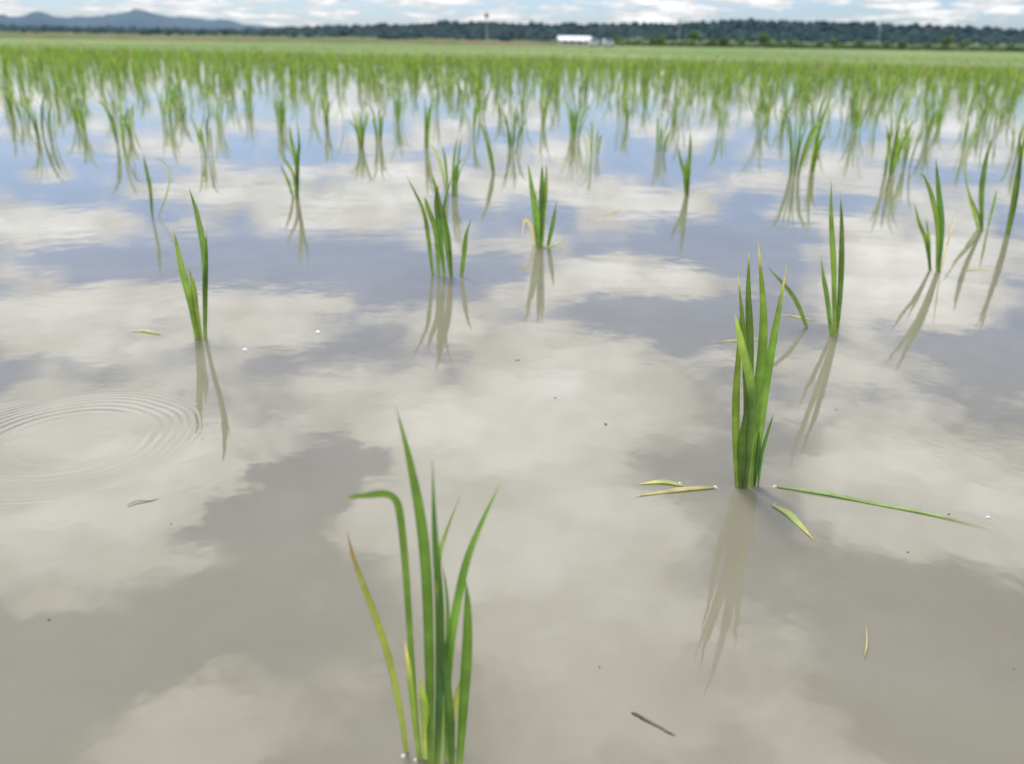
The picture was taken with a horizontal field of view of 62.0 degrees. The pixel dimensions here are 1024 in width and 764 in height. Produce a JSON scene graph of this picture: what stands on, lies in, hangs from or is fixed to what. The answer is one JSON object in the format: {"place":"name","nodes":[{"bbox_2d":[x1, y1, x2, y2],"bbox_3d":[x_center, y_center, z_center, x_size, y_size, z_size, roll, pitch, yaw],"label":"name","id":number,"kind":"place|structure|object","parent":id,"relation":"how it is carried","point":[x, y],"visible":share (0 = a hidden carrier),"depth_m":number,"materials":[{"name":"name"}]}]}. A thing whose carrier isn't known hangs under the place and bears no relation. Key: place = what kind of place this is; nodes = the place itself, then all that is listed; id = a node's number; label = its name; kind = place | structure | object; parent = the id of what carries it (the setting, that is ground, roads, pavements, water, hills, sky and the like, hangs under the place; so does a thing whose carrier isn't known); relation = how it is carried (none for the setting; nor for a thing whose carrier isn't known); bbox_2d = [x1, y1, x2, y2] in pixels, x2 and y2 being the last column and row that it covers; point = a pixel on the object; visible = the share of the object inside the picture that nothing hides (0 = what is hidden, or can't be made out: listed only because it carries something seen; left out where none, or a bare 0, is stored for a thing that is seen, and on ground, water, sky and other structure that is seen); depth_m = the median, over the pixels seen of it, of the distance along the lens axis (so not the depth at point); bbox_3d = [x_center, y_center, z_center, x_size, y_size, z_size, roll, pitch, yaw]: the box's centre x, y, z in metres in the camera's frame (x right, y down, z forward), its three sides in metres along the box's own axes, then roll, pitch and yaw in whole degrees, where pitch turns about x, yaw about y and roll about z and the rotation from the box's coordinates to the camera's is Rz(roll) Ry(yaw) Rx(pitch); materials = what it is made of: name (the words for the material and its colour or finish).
{"place":"outdoors","nodes":[
{"label":"outdoors","id":0,"kind":"place"},
{"bbox_2d":[0,9,276,29],"bbox_3d":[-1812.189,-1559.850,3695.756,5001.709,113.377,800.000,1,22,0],"label":"distant hills","id":1,"kind":"structure","parent":0,"point":[138,18],"depth_m":3585.19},
{"bbox_2d":[0,32,624,47],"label":"dirt bank","id":2,"kind":"structure","parent":0,"point":[66,35],"depth_m":116.78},
{"bbox_2d":[0,51,1023,763],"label":"water","id":3,"kind":"structure","parent":0,"point":[208,605],"depth_m":1.19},
{"bbox_2d":[0,76,16,116],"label":"rice plant","id":4,"kind":"object","parent":3,"relation":"on","point":[11,112],"visible":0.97,"depth_m":5.53,"materials":[{"name":"green plant"}]},
{"bbox_2d":[14,84,50,136],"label":"rice plant","id":5,"kind":"object","parent":3,"relation":"on","point":[35,126],"visible":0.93,"depth_m":4.48,"materials":[{"name":"green plant"}]},
{"bbox_2d":[43,94,61,139],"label":"rice plant","id":6,"kind":"object","parent":3,"relation":"on","point":[49,123],"visible":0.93,"depth_m":4.36,"materials":[{"name":"green plant"}]},
{"bbox_2d":[71,92,88,133],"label":"rice plant","id":7,"kind":"object","parent":3,"relation":"on","point":[82,124],"visible":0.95,"depth_m":4.68,"materials":[{"name":"green plant"}]},
{"bbox_2d":[92,93,135,146],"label":"rice plant","id":8,"kind":"object","parent":3,"relation":"on","point":[114,130],"visible":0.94,"depth_m":4.13,"materials":[{"name":"green plant"}]},
{"bbox_2d":[113,101,135,137],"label":"rice plant","id":9,"kind":"object","parent":3,"relation":"on","point":[129,128],"visible":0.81,"depth_m":4.50,"materials":[{"name":"green plant"}]},
{"bbox_2d":[128,498,156,504],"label":"floating leaf","id":10,"kind":"object","parent":3,"relation":"on","point":[140,500],"visible":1,"depth_m":0.98,"materials":[{"name":"grey plant"}]},
{"bbox_2d":[130,329,160,333],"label":"floating leaf","id":11,"kind":"object","parent":3,"relation":"on","point":[150,331],"visible":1,"depth_m":1.55,"materials":[{"name":"yellow plant"}]},
{"bbox_2d":[143,155,170,216],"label":"rice plant","id":12,"kind":"object","parent":3,"relation":"on","point":[149,185],"visible":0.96,"depth_m":2.51,"materials":[{"name":"green plant"}]},
{"bbox_2d":[157,81,173,123],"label":"rice plant","id":13,"kind":"object","parent":3,"relation":"on","point":[169,108],"visible":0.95,"depth_m":5.29,"materials":[{"name":"green plant"}]},
{"bbox_2d":[173,189,207,339],"bbox_3d":[-0.552,-0.199,1.488,0.064,0.274,0.034,1,22,0],"label":"rice plant","id":14,"kind":"object","parent":3,"relation":"on","point":[191,295],"visible":1,"depth_m":1.49,"materials":[{"name":"green plant"}]},
{"bbox_2d":[189,114,211,155],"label":"rice plant","id":15,"kind":"object","parent":3,"relation":"on","point":[201,137],"visible":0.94,"depth_m":3.88,"materials":[{"name":"green plant"}]},
{"bbox_2d":[202,88,226,126],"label":"rice plant","id":16,"kind":"object","parent":3,"relation":"on","point":[217,116],"visible":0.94,"depth_m":5.14,"materials":[{"name":"green plant"}]},
{"bbox_2d":[272,90,290,129],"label":"rice plant","id":17,"kind":"object","parent":3,"relation":"on","point":[279,112],"visible":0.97,"depth_m":5.02,"materials":[{"name":"green plant"}]},
{"bbox_2d":[277,123,299,197],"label":"rice plant","id":18,"kind":"object","parent":3,"relation":"on","point":[296,159],"visible":0.96,"depth_m":2.86,"materials":[{"name":"green plant"}]},
{"bbox_2d":[321,89,334,126],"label":"rice plant","id":19,"kind":"object","parent":3,"relation":"on","point":[326,114],"visible":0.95,"depth_m":5.22,"materials":[{"name":"green plant"}]},
{"bbox_2d":[346,110,370,146],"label":"rice plant","id":20,"kind":"object","parent":3,"relation":"on","point":[360,131],"visible":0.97,"depth_m":4.29,"materials":[{"name":"green plant"}]},
{"bbox_2d":[361,101,387,143],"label":"rice plant","id":21,"kind":"object","parent":3,"relation":"on","point":[380,121],"visible":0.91,"depth_m":4.43,"materials":[{"name":"green plant"}]},
{"bbox_2d":[385,80,410,123],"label":"rice plant","id":22,"kind":"object","parent":3,"relation":"on","point":[397,115],"visible":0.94,"depth_m":5.50,"materials":[{"name":"green plant"}]},
{"bbox_2d":[345,408,500,763],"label":"rice plant","id":23,"kind":"object","parent":3,"relation":"on","point":[445,716],"visible":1,"depth_m":0.59,"materials":[{"name":"green plant"}]},
{"bbox_2d":[424,93,435,146],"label":"rice plant","id":24,"kind":"object","parent":3,"relation":"on","point":[427,121],"visible":0.92,"depth_m":4.30,"materials":[{"name":"green plant"}]},
{"bbox_2d":[406,172,471,276],"bbox_3d":[-0.171,-0.352,1.925,0.160,0.248,0.030,8,23,17],"label":"rice plant","id":25,"kind":"object","parent":3,"relation":"on","point":[440,228],"visible":0.98,"depth_m":1.93,"materials":[{"name":"green plant"}]},
{"bbox_2d":[428,138,463,195],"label":"rice plant","id":26,"kind":"object","parent":3,"relation":"on","point":[455,175],"visible":0.94,"depth_m":2.95,"materials":[{"name":"green plant"}]},
{"bbox_2d":[460,99,486,136],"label":"rice plant","id":27,"kind":"object","parent":3,"relation":"on","point":[475,111],"visible":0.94,"depth_m":4.81,"materials":[{"name":"green plant"}]},
{"bbox_2d":[479,120,494,173],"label":"rice plant","id":28,"kind":"object","parent":3,"relation":"on","point":[490,154],"visible":0.95,"depth_m":3.46,"materials":[{"name":"green plant"}]},
{"bbox_2d":[501,109,526,149],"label":"rice plant","id":29,"kind":"object","parent":3,"relation":"on","point":[512,138],"visible":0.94,"depth_m":4.25,"materials":[{"name":"green plant"}]},
{"bbox_2d":[47,359,1014,668],"bbox_3d":[0.041,0.104,1.091,0.935,0.001,0.768,1,22,0],"label":"floating debris","id":30,"kind":"object","parent":3,"relation":"on","point":[605,423],"visible":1,"depth_m":0.99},
{"bbox_2d":[522,161,556,246],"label":"rice plant","id":31,"kind":"object","parent":3,"relation":"on","point":[539,216],"visible":0.94,"depth_m":2.22,"materials":[{"name":"green plant"}]},
{"bbox_2d":[540,81,555,123],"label":"rice plant","id":32,"kind":"object","parent":3,"relation":"on","point":[543,113],"visible":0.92,"depth_m":5.66,"materials":[{"name":"green plant"}]},
{"bbox_2d":[569,92,589,139],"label":"rice plant","id":33,"kind":"object","parent":3,"relation":"on","point":[573,120],"visible":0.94,"depth_m":4.73,"materials":[{"name":"green plant"}]},
{"bbox_2d":[581,119,601,156],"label":"rice plant","id":34,"kind":"object","parent":3,"relation":"on","point":[591,147],"visible":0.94,"depth_m":4.07,"materials":[{"name":"green plant"}]},
{"bbox_2d":[621,87,632,123],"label":"rice plant","id":35,"kind":"object","parent":3,"relation":"on","point":[626,114],"visible":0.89,"depth_m":5.78,"materials":[{"name":"green plant"}]},
{"bbox_2d":[631,712,674,735],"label":"floating twig","id":36,"kind":"object","parent":3,"relation":"on","point":[641,717],"visible":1,"depth_m":0.68,"materials":[{"name":"brown wood"}]},
{"bbox_2d":[640,480,682,485],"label":"floating leaf","id":37,"kind":"object","parent":3,"relation":"on","point":[666,481],"visible":1,"depth_m":1.04,"materials":[{"name":"plant"}]},
{"bbox_2d":[656,115,672,153],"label":"rice plant","id":38,"kind":"object","parent":3,"relation":"on","point":[660,140],"visible":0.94,"depth_m":4.22,"materials":[{"name":"green plant"}]},
{"bbox_2d":[636,486,715,495],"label":"floating leaf","id":39,"kind":"object","parent":3,"relation":"on","point":[681,489],"visible":1,"depth_m":1.03,"materials":[{"name":"yellow plant"}]},
{"bbox_2d":[678,132,691,195],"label":"rice plant","id":40,"kind":"object","parent":3,"relation":"on","point":[686,172],"visible":0.96,"depth_m":3.02,"materials":[{"name":"green plant"}]},
{"bbox_2d":[713,95,733,133],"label":"rice plant","id":41,"kind":"object","parent":3,"relation":"on","point":[719,116],"visible":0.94,"depth_m":5.22,"materials":[{"name":"green plant"}]},
{"bbox_2d":[732,241,786,488],"bbox_3d":[0.275,-0.011,0.988,0.090,0.320,0.038,-8,23,-20],"label":"rice plant","id":42,"kind":"object","parent":3,"relation":"on","point":[747,444],"visible":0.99,"depth_m":0.99,"materials":[{"name":"green plant"}]},
{"bbox_2d":[758,84,777,123],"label":"rice plant","id":43,"kind":"object","parent":3,"relation":"on","point":[763,104],"visible":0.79,"depth_m":5.92,"materials":[{"name":"green plant"}]},
{"bbox_2d":[769,269,807,327],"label":"rice plant","id":44,"kind":"object","parent":3,"relation":"on","point":[794,298],"visible":0.91,"depth_m":1.62,"materials":[{"name":"green plant"}]},
{"bbox_2d":[772,504,813,539],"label":"floating leaf","id":45,"kind":"object","parent":3,"relation":"on","point":[793,517],"visible":1,"depth_m":0.97,"materials":[{"name":"green plant"}]},
{"bbox_2d":[778,109,830,174],"bbox_3d":[1.176,-0.995,3.549,0.260,0.279,0.115,21,29,40],"label":"rice plant","id":46,"kind":"object","parent":3,"relation":"on","point":[805,148],"visible":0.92,"depth_m":3.56,"materials":[{"name":"green plant"}]},
{"bbox_2d":[809,112,830,171],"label":"rice plant","id":47,"kind":"object","parent":3,"relation":"on","point":[816,149],"visible":0.85,"depth_m":3.67,"materials":[{"name":"green plant"}]},
{"bbox_2d":[821,182,843,335],"bbox_3d":[0.587,-0.216,1.548,0.060,0.294,0.012,1,22,0],"label":"rice plant","id":48,"kind":"object","parent":3,"relation":"on","point":[834,319],"visible":0.97,"depth_m":1.56,"materials":[{"name":"green plant"}]},
{"bbox_2d":[847,93,870,129],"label":"rice plant","id":49,"kind":"object","parent":3,"relation":"on","point":[857,114],"visible":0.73,"depth_m":5.56,"materials":[{"name":"green plant"}]},
{"bbox_2d":[864,621,867,657],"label":"floating leaf","id":50,"kind":"object","parent":3,"relation":"on","point":[866,642],"visible":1,"depth_m":0.77,"materials":[{"name":"beige plant"}]},
{"bbox_2d":[774,485,985,526],"bbox_3d":[0.432,0.144,1.004,0.239,0.002,0.013,10,23,21],"label":"floating leaf","id":51,"kind":"object","parent":3,"relation":"on","point":[857,499],"visible":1,"depth_m":1.01,"materials":[{"name":"plant"}]},
{"bbox_2d":[884,110,918,175],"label":"rice plant","id":52,"kind":"object","parent":3,"relation":"on","point":[896,154],"visible":0.92,"depth_m":3.60,"materials":[{"name":"green plant"}]},
{"bbox_2d":[893,110,926,166],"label":"rice plant","id":53,"kind":"object","parent":3,"relation":"on","point":[906,148],"visible":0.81,"depth_m":3.86,"materials":[{"name":"green plant"}]},
{"bbox_2d":[914,161,956,271],"bbox_3d":[1.001,-0.391,2.025,0.114,0.278,0.018,1,22,0],"label":"rice plant","id":54,"kind":"object","parent":3,"relation":"on","point":[938,213],"visible":0.98,"depth_m":2.03,"materials":[{"name":"green plant"}]},
{"bbox_2d":[923,97,948,139],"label":"rice plant","id":55,"kind":"object","parent":3,"relation":"on","point":[929,127],"visible":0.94,"depth_m":5.02,"materials":[{"name":"green plant"}]},
{"bbox_2d":[959,118,984,152],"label":"rice plant","id":56,"kind":"object","parent":3,"relation":"on","point":[965,135],"visible":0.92,"depth_m":4.42,"materials":[{"name":"green plant"}]},
{"bbox_2d":[963,140,996,229],"bbox_3d":[1.377,-0.576,2.510,0.116,0.276,0.007,1,22,0],"label":"rice plant","id":57,"kind":"object","parent":3,"relation":"on","point":[980,215],"visible":0.94,"depth_m":2.52,"materials":[{"name":"green plant"}]},
{"bbox_2d":[970,86,995,129],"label":"rice plant","id":58,"kind":"object","parent":3,"relation":"on","point":[982,114],"visible":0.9,"depth_m":5.69,"materials":[{"name":"green plant"}]},
{"bbox_2d":[1005,135,1023,234],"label":"rice plant","id":59,"kind":"object","parent":3,"relation":"on","point":[1014,197],"visible":0.98,"depth_m":2.44,"materials":[{"name":"green plant"}]},
{"bbox_2d":[1005,121,1023,156],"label":"rice plant","id":60,"kind":"object","parent":3,"relation":"on","point":[1013,139],"visible":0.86,"depth_m":4.33,"materials":[{"name":"green plant"}]},
{"bbox_2d":[0,42,1023,137],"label":"rice field","id":61,"kind":"structure","parent":0,"point":[69,61],"depth_m":10.92,"materials":[{"name":"green plant"}]},
{"bbox_2d":[0,38,1023,64],"bbox_3d":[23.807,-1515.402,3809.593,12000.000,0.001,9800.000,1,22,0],"label":"grass field","id":62,"kind":"structure","parent":0,"point":[721,52],"depth_m":53.62,"materials":[{"name":"green plant"}]},
{"bbox_2d":[484,12,488,38],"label":"utility pole","id":63,"kind":"object","parent":62,"relation":"on","point":[486,15],"visible":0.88,"depth_m":386.58,"materials":[{"name":"grey metal"}]},
{"bbox_2d":[0,17,1023,45],"bbox_3d":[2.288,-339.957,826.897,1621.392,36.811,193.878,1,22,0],"label":"distant forest","id":64,"kind":"object","parent":62,"relation":"on","point":[750,29],"visible":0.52,"depth_m":807.30,"materials":[{"name":"green plant"}]},
{"bbox_2d":[0,31,1023,51],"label":"distant scrub","id":65,"kind":"object","parent":62,"relation":"on","point":[868,45],"visible":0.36,"depth_m":317.95,"materials":[{"name":"green plant"}]},
{"bbox_2d":[557,36,591,45],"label":"white shed","id":66,"kind":"structure","parent":62,"relation":"on","point":[577,40],"depth_m":185.88,"materials":[{"name":"paint"}]},
{"bbox_2d":[588,39,599,45],"bbox_3d":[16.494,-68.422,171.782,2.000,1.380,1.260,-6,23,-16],"label":"parked van","id":67,"kind":"object","parent":62,"relation":"on","point":[594,42],"visible":0.87,"depth_m":171.27,"materials":[{"name":"white paint"}]},
{"bbox_2d":[602,39,613,46],"bbox_3d":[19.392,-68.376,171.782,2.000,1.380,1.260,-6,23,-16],"label":"parked van","id":68,"kind":"object","parent":62,"relation":"on","point":[607,42],"visible":0.87,"depth_m":171.25,"materials":[{"name":"white paint"}]},
{"bbox_2d":[611,34,621,45],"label":"broadleaf tree","id":69,"kind":"object","parent":62,"relation":"on","point":[618,38],"visible":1,"depth_m":234.82,"materials":[{"name":"green plant"}]},
{"bbox_2d":[649,36,656,43],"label":"broadleaf tree","id":70,"kind":"object","parent":62,"relation":"on","point":[652,41],"visible":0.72,"depth_m":302.79,"materials":[{"name":"green plant"}]},
{"bbox_2d":[654,33,666,44],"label":"broadleaf tree","id":71,"kind":"object","parent":62,"relation":"on","point":[661,38],"visible":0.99,"depth_m":286.83,"materials":[{"name":"green plant"}]},
{"bbox_2d":[685,29,700,46],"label":"broadleaf tree","id":72,"kind":"object","parent":62,"relation":"on","point":[694,34],"visible":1,"depth_m":229.44,"materials":[{"name":"green plant"}]},
{"bbox_2d":[709,38,716,46],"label":"broadleaf tree","id":73,"kind":"object","parent":62,"relation":"on","point":[712,42],"visible":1,"depth_m":275.69,"materials":[{"name":"green plant"}]},
{"bbox_2d":[718,35,728,46],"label":"broadleaf tree","id":74,"kind":"object","parent":62,"relation":"on","point":[723,39],"visible":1,"depth_m":304.75,"materials":[{"name":"green plant"}]},
{"bbox_2d":[737,37,746,47],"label":"broadleaf tree","id":75,"kind":"object","parent":62,"relation":"on","point":[742,41],"visible":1,"depth_m":284.67,"materials":[{"name":"green plant"}]},
{"bbox_2d":[756,31,771,47],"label":"broadleaf tree","id":76,"kind":"object","parent":62,"relation":"on","point":[764,37],"visible":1,"depth_m":222.99,"materials":[{"name":"green plant"}]},
{"bbox_2d":[786,39,794,47],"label":"broadleaf tree","id":77,"kind":"object","parent":62,"relation":"on","point":[788,42],"visible":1,"depth_m":288.98,"materials":[{"name":"green plant"}]},
{"bbox_2d":[816,39,824,45],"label":"broadleaf tree","id":78,"kind":"object","parent":62,"relation":"on","point":[818,43],"visible":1,"depth_m":256.57,"materials":[{"name":"green plant"}]},
{"bbox_2d":[829,38,840,48],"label":"broadleaf tree","id":79,"kind":"object","parent":62,"relation":"on","point":[835,41],"visible":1,"depth_m":225.90,"materials":[{"name":"green plant"}]},
{"bbox_2d":[854,39,865,48],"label":"broadleaf tree","id":80,"kind":"object","parent":62,"relation":"on","point":[859,41],"visible":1,"depth_m":239.87,"materials":[{"name":"green plant"}]},
{"bbox_2d":[882,41,890,47],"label":"broadleaf tree","id":81,"kind":"object","parent":62,"relation":"on","point":[886,44],"visible":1,"depth_m":302.60,"materials":[{"name":"green plant"}]},
{"bbox_2d":[897,40,908,49],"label":"broadleaf tree","id":82,"kind":"object","parent":62,"relation":"on","point":[902,43],"visible":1,"depth_m":274.35,"materials":[{"name":"green plant"}]},
{"bbox_2d":[923,42,932,50],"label":"broadleaf tree","id":83,"kind":"object","parent":62,"relation":"on","point":[928,44],"visible":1,"depth_m":274.02,"materials":[{"name":"green plant"}]},
{"bbox_2d":[939,35,957,50],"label":"broadleaf tree","id":84,"kind":"object","parent":62,"relation":"on","point":[946,41],"visible":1,"depth_m":214.19,"materials":[{"name":"green plant"}]},
{"bbox_2d":[957,39,970,50],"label":"broadleaf tree","id":85,"kind":"object","parent":62,"relation":"on","point":[963,42],"visible":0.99,"depth_m":242.43,"materials":[{"name":"green plant"}]},
{"bbox_2d":[986,43,995,51],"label":"broadleaf tree","id":86,"kind":"object","parent":62,"relation":"on","point":[990,46],"visible":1,"depth_m":252.37,"materials":[{"name":"green plant"}]},
{"bbox_2d":[1006,43,1014,50],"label":"broadleaf tree","id":87,"kind":"object","parent":62,"relation":"on","point":[1011,46],"visible":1,"depth_m":262.84,"materials":[{"name":"green plant"}]},
{"bbox_2d":[0,45,1023,72],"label":"levee","id":88,"kind":"structure","parent":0,"point":[269,52],"depth_m":23.32,"materials":[{"name":"green plant"}]},
{"bbox_2d":[0,0,1023,30],"label":"sky","id":89,"kind":"structure","parent":0,"point":[1004,14],"materials":[{"name":"white"}]}
]}

